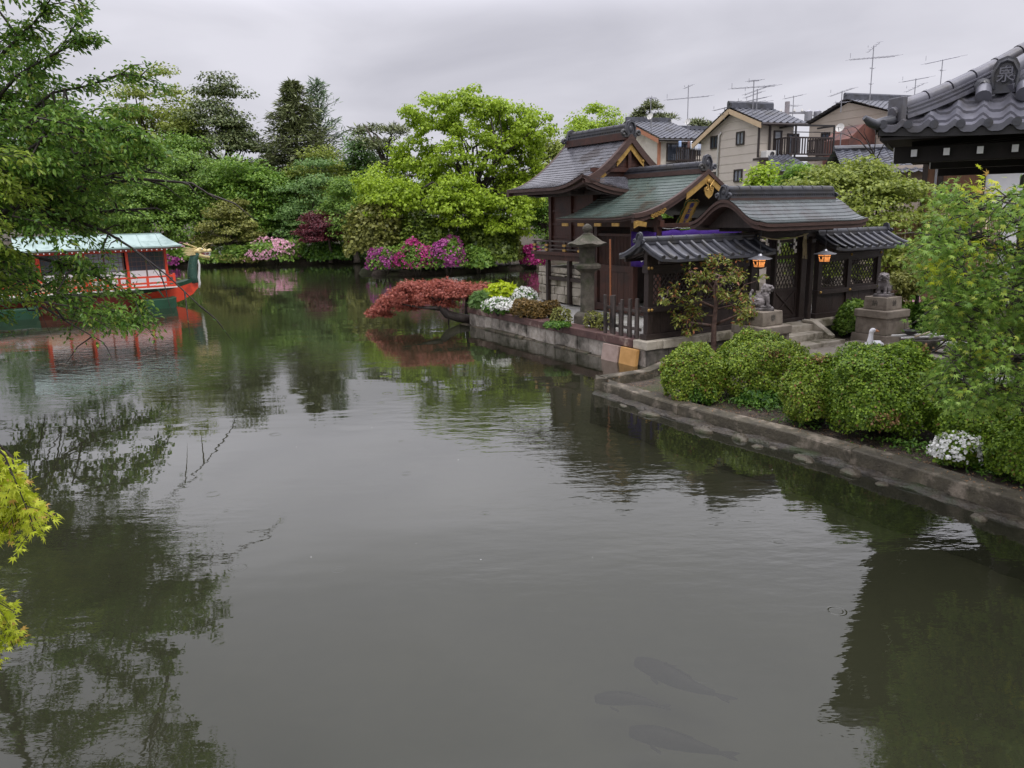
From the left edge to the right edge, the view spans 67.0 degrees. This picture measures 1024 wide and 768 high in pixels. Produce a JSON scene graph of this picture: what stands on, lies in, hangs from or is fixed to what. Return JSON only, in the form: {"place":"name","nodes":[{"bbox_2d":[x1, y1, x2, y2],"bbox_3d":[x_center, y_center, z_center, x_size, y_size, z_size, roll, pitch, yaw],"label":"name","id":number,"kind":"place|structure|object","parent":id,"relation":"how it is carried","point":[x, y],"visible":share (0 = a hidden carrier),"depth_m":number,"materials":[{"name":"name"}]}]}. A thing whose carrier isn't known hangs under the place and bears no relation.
{"place":"outdoors","nodes":[
{"label":"outdoors","id":0,"kind":"place"},
{"bbox_2d":[0,263,1023,767],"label":"water","id":1,"kind":"structure","parent":0,"point":[296,505],"depth_m":6.65,"materials":[{"name":"liquid"}]},
{"bbox_2d":[0,233,211,320],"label":"dragon boat","id":2,"kind":"object","parent":1,"relation":"on","point":[152,247],"visible":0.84,"depth_m":26.67,"materials":[{"name":"red paint"}]},
{"bbox_2d":[840,468,861,477],"bbox_3d":[3.882,1.034,8.877,0.212,0.161,0.316,-4,13,-14],"label":"rock","id":3,"kind":"object","parent":1,"relation":"in","point":[851,472],"visible":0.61,"depth_m":8.80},
{"bbox_2d":[0,214,1023,491],"bbox_3d":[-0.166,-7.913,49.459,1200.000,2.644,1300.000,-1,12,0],"label":"ground","id":4,"kind":"structure","parent":0,"point":[654,384],"depth_m":11.72,"materials":[{"name":"soil"}]},
{"bbox_2d":[0,444,63,669],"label":"yellow maple","id":5,"kind":"object","parent":4,"relation":"on","point":[16,494],"visible":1,"depth_m":3.54,"materials":[{"name":"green plant"}]},
{"bbox_2d":[40,141,167,234],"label":"broadleaf tree","id":6,"kind":"object","parent":4,"relation":"on","point":[98,226],"visible":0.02,"depth_m":52.68,"materials":[{"name":"green plant"}]},
{"bbox_2d":[0,0,260,364],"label":"cherry tree","id":7,"kind":"object","parent":4,"relation":"on","point":[57,181],"visible":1,"depth_m":13.61,"materials":[{"name":"green plant"}]},
{"bbox_2d":[97,161,203,243],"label":"broadleaf tree","id":8,"kind":"object","parent":4,"relation":"on","point":[136,224],"visible":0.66,"depth_m":49.66,"materials":[{"name":"green plant"}]},
{"bbox_2d":[90,61,220,238],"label":"broadleaf tree","id":9,"kind":"object","parent":4,"relation":"on","point":[172,124],"visible":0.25,"depth_m":56.80,"materials":[{"name":"green plant"}]},
{"bbox_2d":[166,237,194,262],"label":"shrub","id":10,"kind":"object","parent":4,"relation":"on","point":[175,252],"visible":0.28,"depth_m":50.10,"materials":[{"name":"green plant"}]},
{"bbox_2d":[134,128,251,238],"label":"broadleaf tree","id":11,"kind":"object","parent":4,"relation":"on","point":[202,199],"visible":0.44,"depth_m":52.56,"materials":[{"name":"green plant"}]},
{"bbox_2d":[168,70,269,195],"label":"evergreen tree","id":12,"kind":"object","parent":4,"relation":"on","point":[230,129],"visible":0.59,"depth_m":56.35,"materials":[{"name":"green plant"}]},
{"bbox_2d":[198,244,250,263],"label":"shrub","id":13,"kind":"object","parent":4,"relation":"on","point":[234,249],"visible":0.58,"depth_m":49.69,"materials":[{"name":"green plant"}]},
{"bbox_2d":[187,197,266,263],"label":"broadleaf tree","id":14,"kind":"object","parent":4,"relation":"on","point":[229,212],"visible":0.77,"depth_m":50.09,"materials":[{"name":"green plant"}]},
{"bbox_2d":[208,152,301,245],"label":"broadleaf tree","id":15,"kind":"object","parent":4,"relation":"on","point":[261,180],"visible":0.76,"depth_m":52.16,"materials":[{"name":"green plant"}]},
{"bbox_2d":[239,128,283,233],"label":"evergreen tree","id":16,"kind":"object","parent":4,"relation":"on","point":[260,162],"visible":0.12,"depth_m":58.23,"materials":[{"name":"green plant"}]},
{"bbox_2d":[244,236,310,263],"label":"azalea bush","id":17,"kind":"object","parent":4,"relation":"on","point":[281,250],"visible":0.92,"depth_m":49.42,"materials":[{"name":"pink plant"}]},
{"bbox_2d":[244,76,341,245],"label":"fir tree","id":18,"kind":"object","parent":4,"relation":"on","point":[289,112],"visible":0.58,"depth_m":56.45,"materials":[{"name":"green plant"}]},
{"bbox_2d":[247,156,358,247],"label":"maple tree","id":19,"kind":"object","parent":4,"relation":"on","point":[321,163],"visible":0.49,"depth_m":51.95,"materials":[{"name":"green plant"}]},
{"bbox_2d":[277,144,360,227],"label":"broadleaf tree","id":20,"kind":"object","parent":4,"relation":"on","point":[323,154],"visible":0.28,"depth_m":54.16,"materials":[{"name":"green plant"}]},
{"bbox_2d":[290,210,348,262],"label":"maple tree","id":21,"kind":"object","parent":4,"relation":"on","point":[312,231],"visible":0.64,"depth_m":48.54,"materials":[{"name":"purple plant"}]},
{"bbox_2d":[298,76,355,244],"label":"feathery tree","id":22,"kind":"object","parent":4,"relation":"on","point":[316,93],"visible":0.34,"depth_m":59.49,"materials":[{"name":"green plant"}]},
{"bbox_2d":[298,241,368,261],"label":"shrub","id":23,"kind":"object","parent":4,"relation":"on","point":[320,251],"visible":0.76,"depth_m":49.72,"materials":[{"name":"green plant"}]},
{"bbox_2d":[313,175,387,262],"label":"broadleaf tree","id":24,"kind":"object","parent":4,"relation":"on","point":[342,191],"visible":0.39,"depth_m":48.37,"materials":[{"name":"green plant"}]},
{"bbox_2d":[336,129,382,201],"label":"broadleaf tree","id":25,"kind":"object","parent":4,"relation":"on","point":[360,158],"visible":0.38,"depth_m":55.31,"materials":[{"name":"green plant"}]},
{"bbox_2d":[340,199,406,268],"bbox_3d":[-6.990,-7.854,40.243,3.662,3.749,2.790,-5,13,-18],"label":"shrub","id":26,"kind":"object","parent":4,"relation":"on","point":[369,236],"visible":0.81,"depth_m":39.62,"materials":[{"name":"green plant"}]},
{"bbox_2d":[344,121,423,228],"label":"pine tree","id":27,"kind":"object","parent":4,"relation":"on","point":[376,144],"visible":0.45,"depth_m":54.11,"materials":[{"name":"green plant"}]},
{"bbox_2d":[365,244,405,273],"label":"azalea bush","id":28,"kind":"object","parent":4,"relation":"on","point":[384,259],"visible":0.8,"depth_m":38.54,"materials":[{"name":"pink plant"}]},
{"bbox_2d":[392,236,438,275],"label":"azalea bush","id":29,"kind":"object","parent":4,"relation":"on","point":[416,257],"visible":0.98,"depth_m":37.80,"materials":[{"name":"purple plant"}]},
{"bbox_2d":[394,209,462,268],"bbox_3d":[-4.390,-7.458,40.313,3.934,3.315,3.312,-1,12,0],"label":"shrub","id":30,"kind":"object","parent":4,"relation":"on","point":[426,231],"visible":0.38,"depth_m":39.51,"materials":[{"name":"green plant"}]},
{"bbox_2d":[364,275,496,323],"bbox_3d":[-2.283,-2.369,21.764,3.902,1.417,1.747,-1,12,0],"label":"laceleaf maple","id":31,"kind":"object","parent":4,"relation":"on","point":[445,295],"visible":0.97,"depth_m":21.36,"materials":[{"name":"red plant"}]},
{"bbox_2d":[424,234,467,274],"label":"azalea bush","id":32,"kind":"object","parent":4,"relation":"on","point":[442,246],"visible":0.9,"depth_m":37.94,"materials":[{"name":"pink plant"}]},
{"bbox_2d":[347,82,561,239],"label":"camphor tree","id":33,"kind":"object","parent":4,"relation":"on","point":[443,194],"visible":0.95,"depth_m":40.38,"materials":[{"name":"green plant"}]},
{"bbox_2d":[462,244,496,272],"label":"shrub","id":34,"kind":"object","parent":4,"relation":"on","point":[480,258],"visible":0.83,"depth_m":38.95,"materials":[{"name":"green plant"}]},
{"bbox_2d":[457,214,520,266],"bbox_3d":[-1.220,-7.512,40.896,3.571,3.036,3.545,-1,12,0],"label":"shrub","id":35,"kind":"object","parent":4,"relation":"on","point":[504,251],"visible":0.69,"depth_m":39.87,"materials":[{"name":"green plant"}]},
{"bbox_2d":[519,242,545,268],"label":"azalea bush","id":36,"kind":"object","parent":4,"relation":"on","point":[529,259],"visible":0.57,"depth_m":41.41,"materials":[{"name":"pink plant"}]},
{"bbox_2d":[526,197,548,247],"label":"broadleaf tree","id":37,"kind":"object","parent":4,"relation":"on","point":[541,222],"visible":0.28,"depth_m":44.66,"materials":[{"name":"green plant"}]},
{"bbox_2d":[520,133,564,198],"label":"broadleaf tree","id":38,"kind":"object","parent":4,"relation":"on","point":[554,149],"visible":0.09,"depth_m":47.75,"materials":[{"name":"green plant"}]},
{"bbox_2d":[544,102,628,221],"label":"broadleaf tree","id":39,"kind":"object","parent":4,"relation":"on","point":[585,123],"visible":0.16,"depth_m":50.85,"materials":[{"name":"green plant"}]},
{"bbox_2d":[629,98,679,121],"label":"pine tree","id":40,"kind":"object","parent":4,"relation":"on","point":[641,111],"visible":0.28,"depth_m":58.74,"materials":[{"name":"green plant"}]},
{"bbox_2d":[623,117,700,164],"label":"cream house","id":41,"kind":"structure","parent":4,"relation":"on","point":[660,145],"depth_m":39.80,"materials":[{"name":"paint"}]},
{"bbox_2d":[666,143,694,161],"bbox_3d":[8.691,-11.921,39.817,1.685,0.898,0.060,-6,13,-20],"label":"window","id":42,"kind":"structure","parent":41,"relation":"in","point":[670,147],"depth_m":39.69,"materials":[{"name":"black glass"}]},
{"bbox_2d":[537,295,811,335],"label":"terrace","id":43,"kind":"structure","parent":4,"relation":"on","point":[574,309],"depth_m":19.25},
{"bbox_2d":[480,296,517,315],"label":"azalea bush","id":44,"kind":"object","parent":43,"relation":"on","point":[500,305],"visible":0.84,"depth_m":19.49,"materials":[{"name":"white plant"}]},
{"bbox_2d":[484,280,517,299],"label":"leafy plant","id":45,"kind":"object","parent":43,"relation":"on","point":[494,290],"visible":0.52,"depth_m":20.86,"materials":[{"name":"yellow plant"}]},
{"bbox_2d":[509,297,531,317],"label":"shrub","id":46,"kind":"object","parent":43,"relation":"on","point":[517,310],"visible":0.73,"depth_m":18.74,"materials":[{"name":"brown plant"}]},
{"bbox_2d":[511,286,538,306],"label":"azalea bush","id":47,"kind":"object","parent":43,"relation":"on","point":[529,293],"visible":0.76,"depth_m":20.61,"materials":[{"name":"white plant"}]},
{"bbox_2d":[526,299,549,318],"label":"shrub","id":48,"kind":"object","parent":43,"relation":"on","point":[536,309],"visible":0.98,"depth_m":18.49,"materials":[{"name":"brown plant"}]},
{"bbox_2d":[542,299,561,318],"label":"shrub","id":49,"kind":"object","parent":43,"relation":"on","point":[552,305],"visible":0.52,"depth_m":18.64,"materials":[{"name":"brown plant"}]},
{"bbox_2d":[550,306,572,322],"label":"shrub","id":50,"kind":"object","parent":43,"relation":"on","point":[559,317],"visible":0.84,"depth_m":17.47,"materials":[{"name":"green plant"}]},
{"bbox_2d":[568,224,606,324],"bbox_3d":[1.721,-2.508,17.661,0.892,2.260,0.892,-8,14,-30],"label":"stone lantern","id":51,"kind":"object","parent":43,"relation":"on","point":[587,242],"visible":0.88,"depth_m":17.46,"materials":[{"name":"grey stone"}]},
{"bbox_2d":[583,310,602,327],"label":"shrub","id":52,"kind":"object","parent":43,"relation":"on","point":[592,321],"visible":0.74,"depth_m":16.92,"materials":[{"name":"green plant"}]},
{"bbox_2d":[689,184,868,322],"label":"shrine gate","id":53,"kind":"structure","parent":43,"relation":"on","point":[778,212],"depth_m":16.38,"materials":[{"name":"grey wood"}]},
{"bbox_2d":[748,230,771,268],"bbox_3d":[4.933,-2.685,15.356,0.433,0.808,0.500,-8,14,-30],"label":"hanging lantern","id":54,"kind":"object","parent":53,"relation":"hanging from","point":[760,261],"visible":1,"depth_m":15.32,"materials":[{"name":"metal"}]},
{"bbox_2d":[772,238,799,317],"bbox_3d":[6.013,-2.307,16.999,0.750,1.730,0.054,-8,14,-30],"label":"door","id":55,"kind":"structure","parent":53,"relation":"in","point":[784,299],"depth_m":17.01,"materials":[{"name":"brown wood"}]},
{"bbox_2d":[814,229,836,263],"bbox_3d":[6.625,-2.942,16.331,0.433,0.798,0.500,-8,14,-30],"label":"hanging lantern","id":56,"kind":"object","parent":53,"relation":"hanging from","point":[825,255],"visible":0.98,"depth_m":16.29,"materials":[{"name":"metal"}]},
{"bbox_2d":[658,340,727,403],"bbox_3d":[2.779,-0.172,11.848,1.066,1.030,0.954,-1,12,0],"label":"clipped shrub","id":57,"kind":"object","parent":4,"relation":"on","point":[682,364],"visible":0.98,"depth_m":11.56,"materials":[{"name":"green plant"}]},
{"bbox_2d":[679,116,711,125],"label":"pine tree","id":58,"kind":"object","parent":4,"relation":"on","point":[699,122],"visible":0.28,"depth_m":62.30,"materials":[{"name":"green plant"}]},
{"bbox_2d":[680,376,719,405],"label":"plant","id":59,"kind":"object","parent":4,"relation":"on","point":[699,398],"visible":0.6,"depth_m":11.55,"materials":[{"name":"green plant"}]},
{"bbox_2d":[657,253,769,351],"bbox_3d":[3.915,-1.381,15.047,1.996,2.302,1.729,4,13,21],"label":"pruned tree","id":60,"kind":"object","parent":4,"relation":"on","point":[747,311],"visible":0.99,"depth_m":14.85,"materials":[{"name":"green plant"}]},
{"bbox_2d":[734,384,782,407],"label":"plant","id":61,"kind":"object","parent":4,"relation":"on","point":[753,395],"visible":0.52,"depth_m":11.48,"materials":[{"name":"green plant"}]},
{"bbox_2d":[739,159,782,290],"bbox_3d":[8.794,-5.600,27.411,1.984,4.567,1.953,-1,12,0],"label":"broadleaf tree","id":62,"kind":"object","parent":4,"relation":"on","point":[762,178],"visible":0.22,"depth_m":26.87,"materials":[{"name":"green plant"}]},
{"bbox_2d":[731,310,791,360],"bbox_3d":[4.816,-0.905,14.968,0.877,1.050,0.877,-8,14,-30],"label":"stone pedestal","id":63,"kind":"object","parent":4,"relation":"on","point":[768,320],"visible":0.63,"depth_m":14.67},
{"bbox_2d":[749,283,773,310],"bbox_3d":[4.770,-1.670,14.805,0.462,0.512,0.310,1,13,12],"label":"stone lion","id":64,"kind":"object","parent":63,"relation":"on","point":[762,297],"visible":0.98,"depth_m":14.71},
{"bbox_2d":[716,326,809,396],"bbox_3d":[3.876,-0.310,12.028,1.440,1.176,1.328,-1,12,0],"label":"clipped shrub","id":65,"kind":"object","parent":4,"relation":"on","point":[738,353],"visible":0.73,"depth_m":11.61,"materials":[{"name":"green plant"}]},
{"bbox_2d":[691,101,835,273],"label":"tan house","id":66,"kind":"structure","parent":4,"relation":"on","point":[737,140],"depth_m":33.51,"materials":[{"name":"paint"}]},
{"bbox_2d":[752,154,805,283],"bbox_3d":[10.771,-6.739,31.401,1.797,5.122,2.716,-2,13,-2],"label":"lean to","id":67,"kind":"object","parent":4,"relation":"on","point":[783,159],"visible":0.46,"depth_m":30.96,"materials":[{"name":"beige"}]},
{"bbox_2d":[767,159,821,283],"bbox_3d":[9.862,-5.375,26.496,2.790,4.481,2.531,-1,12,0],"label":"maple tree","id":68,"kind":"object","parent":4,"relation":"on","point":[787,174],"visible":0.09,"depth_m":26.00,"materials":[{"name":"green plant"}]},
{"bbox_2d":[780,101,821,122],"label":"building","id":69,"kind":"structure","parent":4,"relation":"on","point":[807,115],"depth_m":49.30,"materials":[{"name":"concrete"}]},
{"bbox_2d":[592,361,1023,528],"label":"stone kerb","id":70,"kind":"structure","parent":4,"relation":"on","point":[995,502],"depth_m":9.26,"materials":[{"name":"stone"}]},
{"bbox_2d":[783,319,844,349],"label":"stone steps","id":71,"kind":"structure","parent":4,"relation":"on","point":[811,334],"depth_m":16.54,"materials":[{"name":"stone"}]},
{"bbox_2d":[777,351,856,426],"bbox_3d":[4.093,0.086,10.411,1.044,1.091,0.891,-1,12,0],"label":"clipped shrub","id":72,"kind":"object","parent":4,"relation":"on","point":[800,382],"visible":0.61,"depth_m":10.18,"materials":[{"name":"green plant"}]},
{"bbox_2d":[619,376,1023,498],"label":"leaf litter","id":73,"kind":"object","parent":4,"relation":"on","point":[834,433],"visible":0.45,"depth_m":9.85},
{"bbox_2d":[831,298,863,335],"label":"shrub","id":74,"kind":"object","parent":4,"relation":"on","point":[844,320],"visible":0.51,"depth_m":17.30,"materials":[{"name":"green plant"}]},
{"bbox_2d":[676,388,1022,487],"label":"ground cover","id":75,"kind":"object","parent":4,"relation":"on","point":[913,443],"visible":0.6,"depth_m":9.53,"materials":[{"name":"green plant"}]},
{"bbox_2d":[763,154,950,283],"bbox_3d":[9.468,-4.043,21.032,5.471,4.262,4.709,-1,12,0],"label":"maple tree","id":76,"kind":"object","parent":4,"relation":"on","point":[881,186],"visible":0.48,"depth_m":20.04,"materials":[{"name":"green plant"}]},
{"bbox_2d":[806,92,911,168],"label":"taupe house","id":77,"kind":"structure","parent":4,"relation":"on","point":[856,109],"depth_m":36.96,"materials":[{"name":"paint"}]},
{"bbox_2d":[845,41,902,105],"bbox_3d":[16.214,-13.995,34.871,3.019,2.734,0.808,-8,14,-28],"label":"antenna","id":78,"kind":"object","parent":77,"relation":"on","point":[872,68],"visible":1,"depth_m":34.78,"materials":[{"name":"metal"}]},
{"bbox_2d":[825,144,922,290],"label":"tiled house","id":79,"kind":"structure","parent":4,"relation":"on","point":[840,152],"depth_m":28.04,"materials":[{"name":"beige"}]},
{"bbox_2d":[809,340,949,370],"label":"paving","id":80,"kind":"structure","parent":4,"relation":"on","point":[824,350],"depth_m":15.78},
{"bbox_2d":[850,295,909,343],"bbox_3d":[8.030,-1.383,16.821,0.877,1.050,0.877,-8,14,-30],"label":"stone pedestal","id":81,"kind":"object","parent":4,"relation":"on","point":[884,316],"visible":0.93,"depth_m":16.56,"materials":[{"name":"stone"}]},
{"bbox_2d":[873,272,894,296],"bbox_3d":[8.035,-2.153,16.674,0.310,0.512,0.462,11,17,43],"label":"stone lion","id":82,"kind":"object","parent":81,"relation":"on","point":[885,287],"visible":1,"depth_m":16.57},
{"bbox_2d":[811,338,963,438],"bbox_3d":[4.797,0.067,9.916,1.689,1.318,1.515,-1,12,0],"label":"clipped shrub","id":83,"kind":"object","parent":4,"relation":"on","point":[892,387],"visible":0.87,"depth_m":9.44,"materials":[{"name":"green plant"}]},
{"bbox_2d":[877,252,940,305],"bbox_3d":[8.846,-1.915,17.044,1.651,1.928,1.263,-1,12,0],"label":"tree","id":84,"kind":"object","parent":4,"relation":"on","point":[902,285],"visible":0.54,"depth_m":16.79,"materials":[{"name":"green plant"}]},
{"bbox_2d":[907,300,950,335],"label":"shrub","id":85,"kind":"object","parent":4,"relation":"on","point":[915,310],"visible":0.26,"depth_m":16.76,"materials":[{"name":"green plant"}]},
{"bbox_2d":[880,211,1002,302],"bbox_3d":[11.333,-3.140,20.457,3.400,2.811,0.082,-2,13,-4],"label":"tree","id":86,"kind":"object","parent":4,"relation":"on","point":[904,236],"visible":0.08,"depth_m":20.31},
{"bbox_2d":[862,42,1023,413],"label":"tiled pavilion","id":87,"kind":"structure","parent":4,"relation":"on","point":[964,123],"depth_m":9.05,"materials":[{"name":"grey tile"}]},
{"bbox_2d":[926,430,984,469],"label":"azalea bush","id":88,"kind":"object","parent":4,"relation":"on","point":[961,449],"visible":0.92,"depth_m":8.58,"materials":[{"name":"white plant"}]},
{"bbox_2d":[894,164,1023,425],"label":"green maple","id":89,"kind":"object","parent":4,"relation":"on","point":[984,297],"visible":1,"depth_m":6.21,"materials":[{"name":"green plant"}]},
{"bbox_2d":[919,164,1023,305],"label":"wooden house","id":90,"kind":"structure","parent":4,"relation":"on","point":[932,177],"depth_m":21.76,"materials":[{"name":"white paint"}]},
{"bbox_2d":[923,388,1021,434],"bbox_3d":[5.557,0.449,9.333,1.062,0.794,1.030,-1,12,0],"label":"clipped shrub","id":91,"kind":"object","parent":4,"relation":"on","point":[946,423],"visible":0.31,"depth_m":9.01,"materials":[{"name":"green plant"}]},
{"bbox_2d":[981,410,1023,483],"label":"clipped shrub","id":92,"kind":"object","parent":4,"relation":"on","point":[1003,449],"visible":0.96,"depth_m":8.10,"materials":[{"name":"green plant"}]},
{"bbox_2d":[0,0,1023,214],"label":"sky","id":93,"kind":"structure","parent":0,"point":[560,57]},
{"bbox_2d":[507,120,737,315],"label":"shrine hall","id":94,"kind":"structure","parent":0,"point":[616,184],"depth_m":20.07,"materials":[{"name":"wood"}]},
{"bbox_2d":[631,227,736,266],"bbox_3d":[4.366,-3.297,18.486,2.885,0.915,0.885,-4,13,-11],"label":"shrine curtain","id":95,"kind":"object","parent":94,"relation":"hanging from","point":[664,233],"visible":0.25,"depth_m":18.26,"materials":[{"name":"purple fabric"}]},
{"bbox_2d":[676,199,699,227],"bbox_3d":[4.260,-4.159,18.849,0.458,0.689,0.446,-8,14,-30],"label":"name plaque","id":96,"kind":"object","parent":94,"relation":"attached to","point":[687,211],"visible":0.93,"depth_m":18.76,"materials":[{"name":"gold metal"}]},
{"bbox_2d":[827,124,883,165],"bbox_3d":[11.559,-7.750,25.906,2.082,2.363,0.772,2,13,13],"label":"bare tree","id":97,"kind":"object","parent":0,"point":[868,143],"visible":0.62,"depth_m":25.90,"materials":[{"name":"orange plant"}]},
{"bbox_2d":[891,329,946,352],"bbox_3d":[8.129,-0.854,15.434,1.022,0.454,0.751,-3,13,-10],"label":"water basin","id":98,"kind":"object","parent":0,"point":[908,334],"visible":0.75,"depth_m":15.28,"materials":[{"name":"stone"}]},
{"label":"pond bed","id":99,"kind":"structure","parent":0,"visible":0},
{"bbox_2d":[460,307,846,366],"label":"retaining wall","id":100,"kind":"structure","parent":99,"relation":"on","point":[582,339],"depth_m":17.03,"materials":[{"name":"grey stone"}]},
{"bbox_2d":[467,288,490,309],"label":"fern","id":101,"kind":"object","parent":100,"relation":"on","point":[478,297],"visible":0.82,"depth_m":20.64,"materials":[{"name":"green plant"}]},
{"bbox_2d":[542,320,571,329],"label":"plant","id":102,"kind":"object","parent":100,"relation":"on","point":[556,325],"visible":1,"depth_m":17.14,"materials":[{"name":"green plant"}]},
{"bbox_2d":[601,343,620,362],"bbox_3d":[2.014,-0.471,15.852,0.205,0.687,0.520,-8,14,-30],"label":"stone slab","id":103,"kind":"object","parent":100,"relation":"on","point":[610,352],"depth_m":15.77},
{"bbox_2d":[603,294,641,338],"bbox_3d":[2.263,-1.371,15.732,0.165,0.846,1.140,-9,15,-31],"label":"picket fence","id":104,"kind":"object","parent":100,"relation":"on","point":[613,308],"visible":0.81,"depth_m":15.73,"materials":[{"name":"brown wood"}]},
{"bbox_2d":[619,346,639,366],"bbox_3d":[2.308,-0.401,15.391,0.185,0.635,0.500,-8,14,-30],"label":"stone slab","id":105,"kind":"object","parent":100,"relation":"on","point":[629,356],"depth_m":15.29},
{"bbox_2d":[619,232,775,340],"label":"lattice wall","id":106,"kind":"structure","parent":100,"relation":"on","point":[664,255],"depth_m":15.30,"materials":[{"name":"brown wood"}]},
{"bbox_2d":[790,222,909,318],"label":"lattice wall","id":107,"kind":"structure","parent":100,"relation":"on","point":[848,246],"depth_m":17.81,"materials":[{"name":"brown wood"}]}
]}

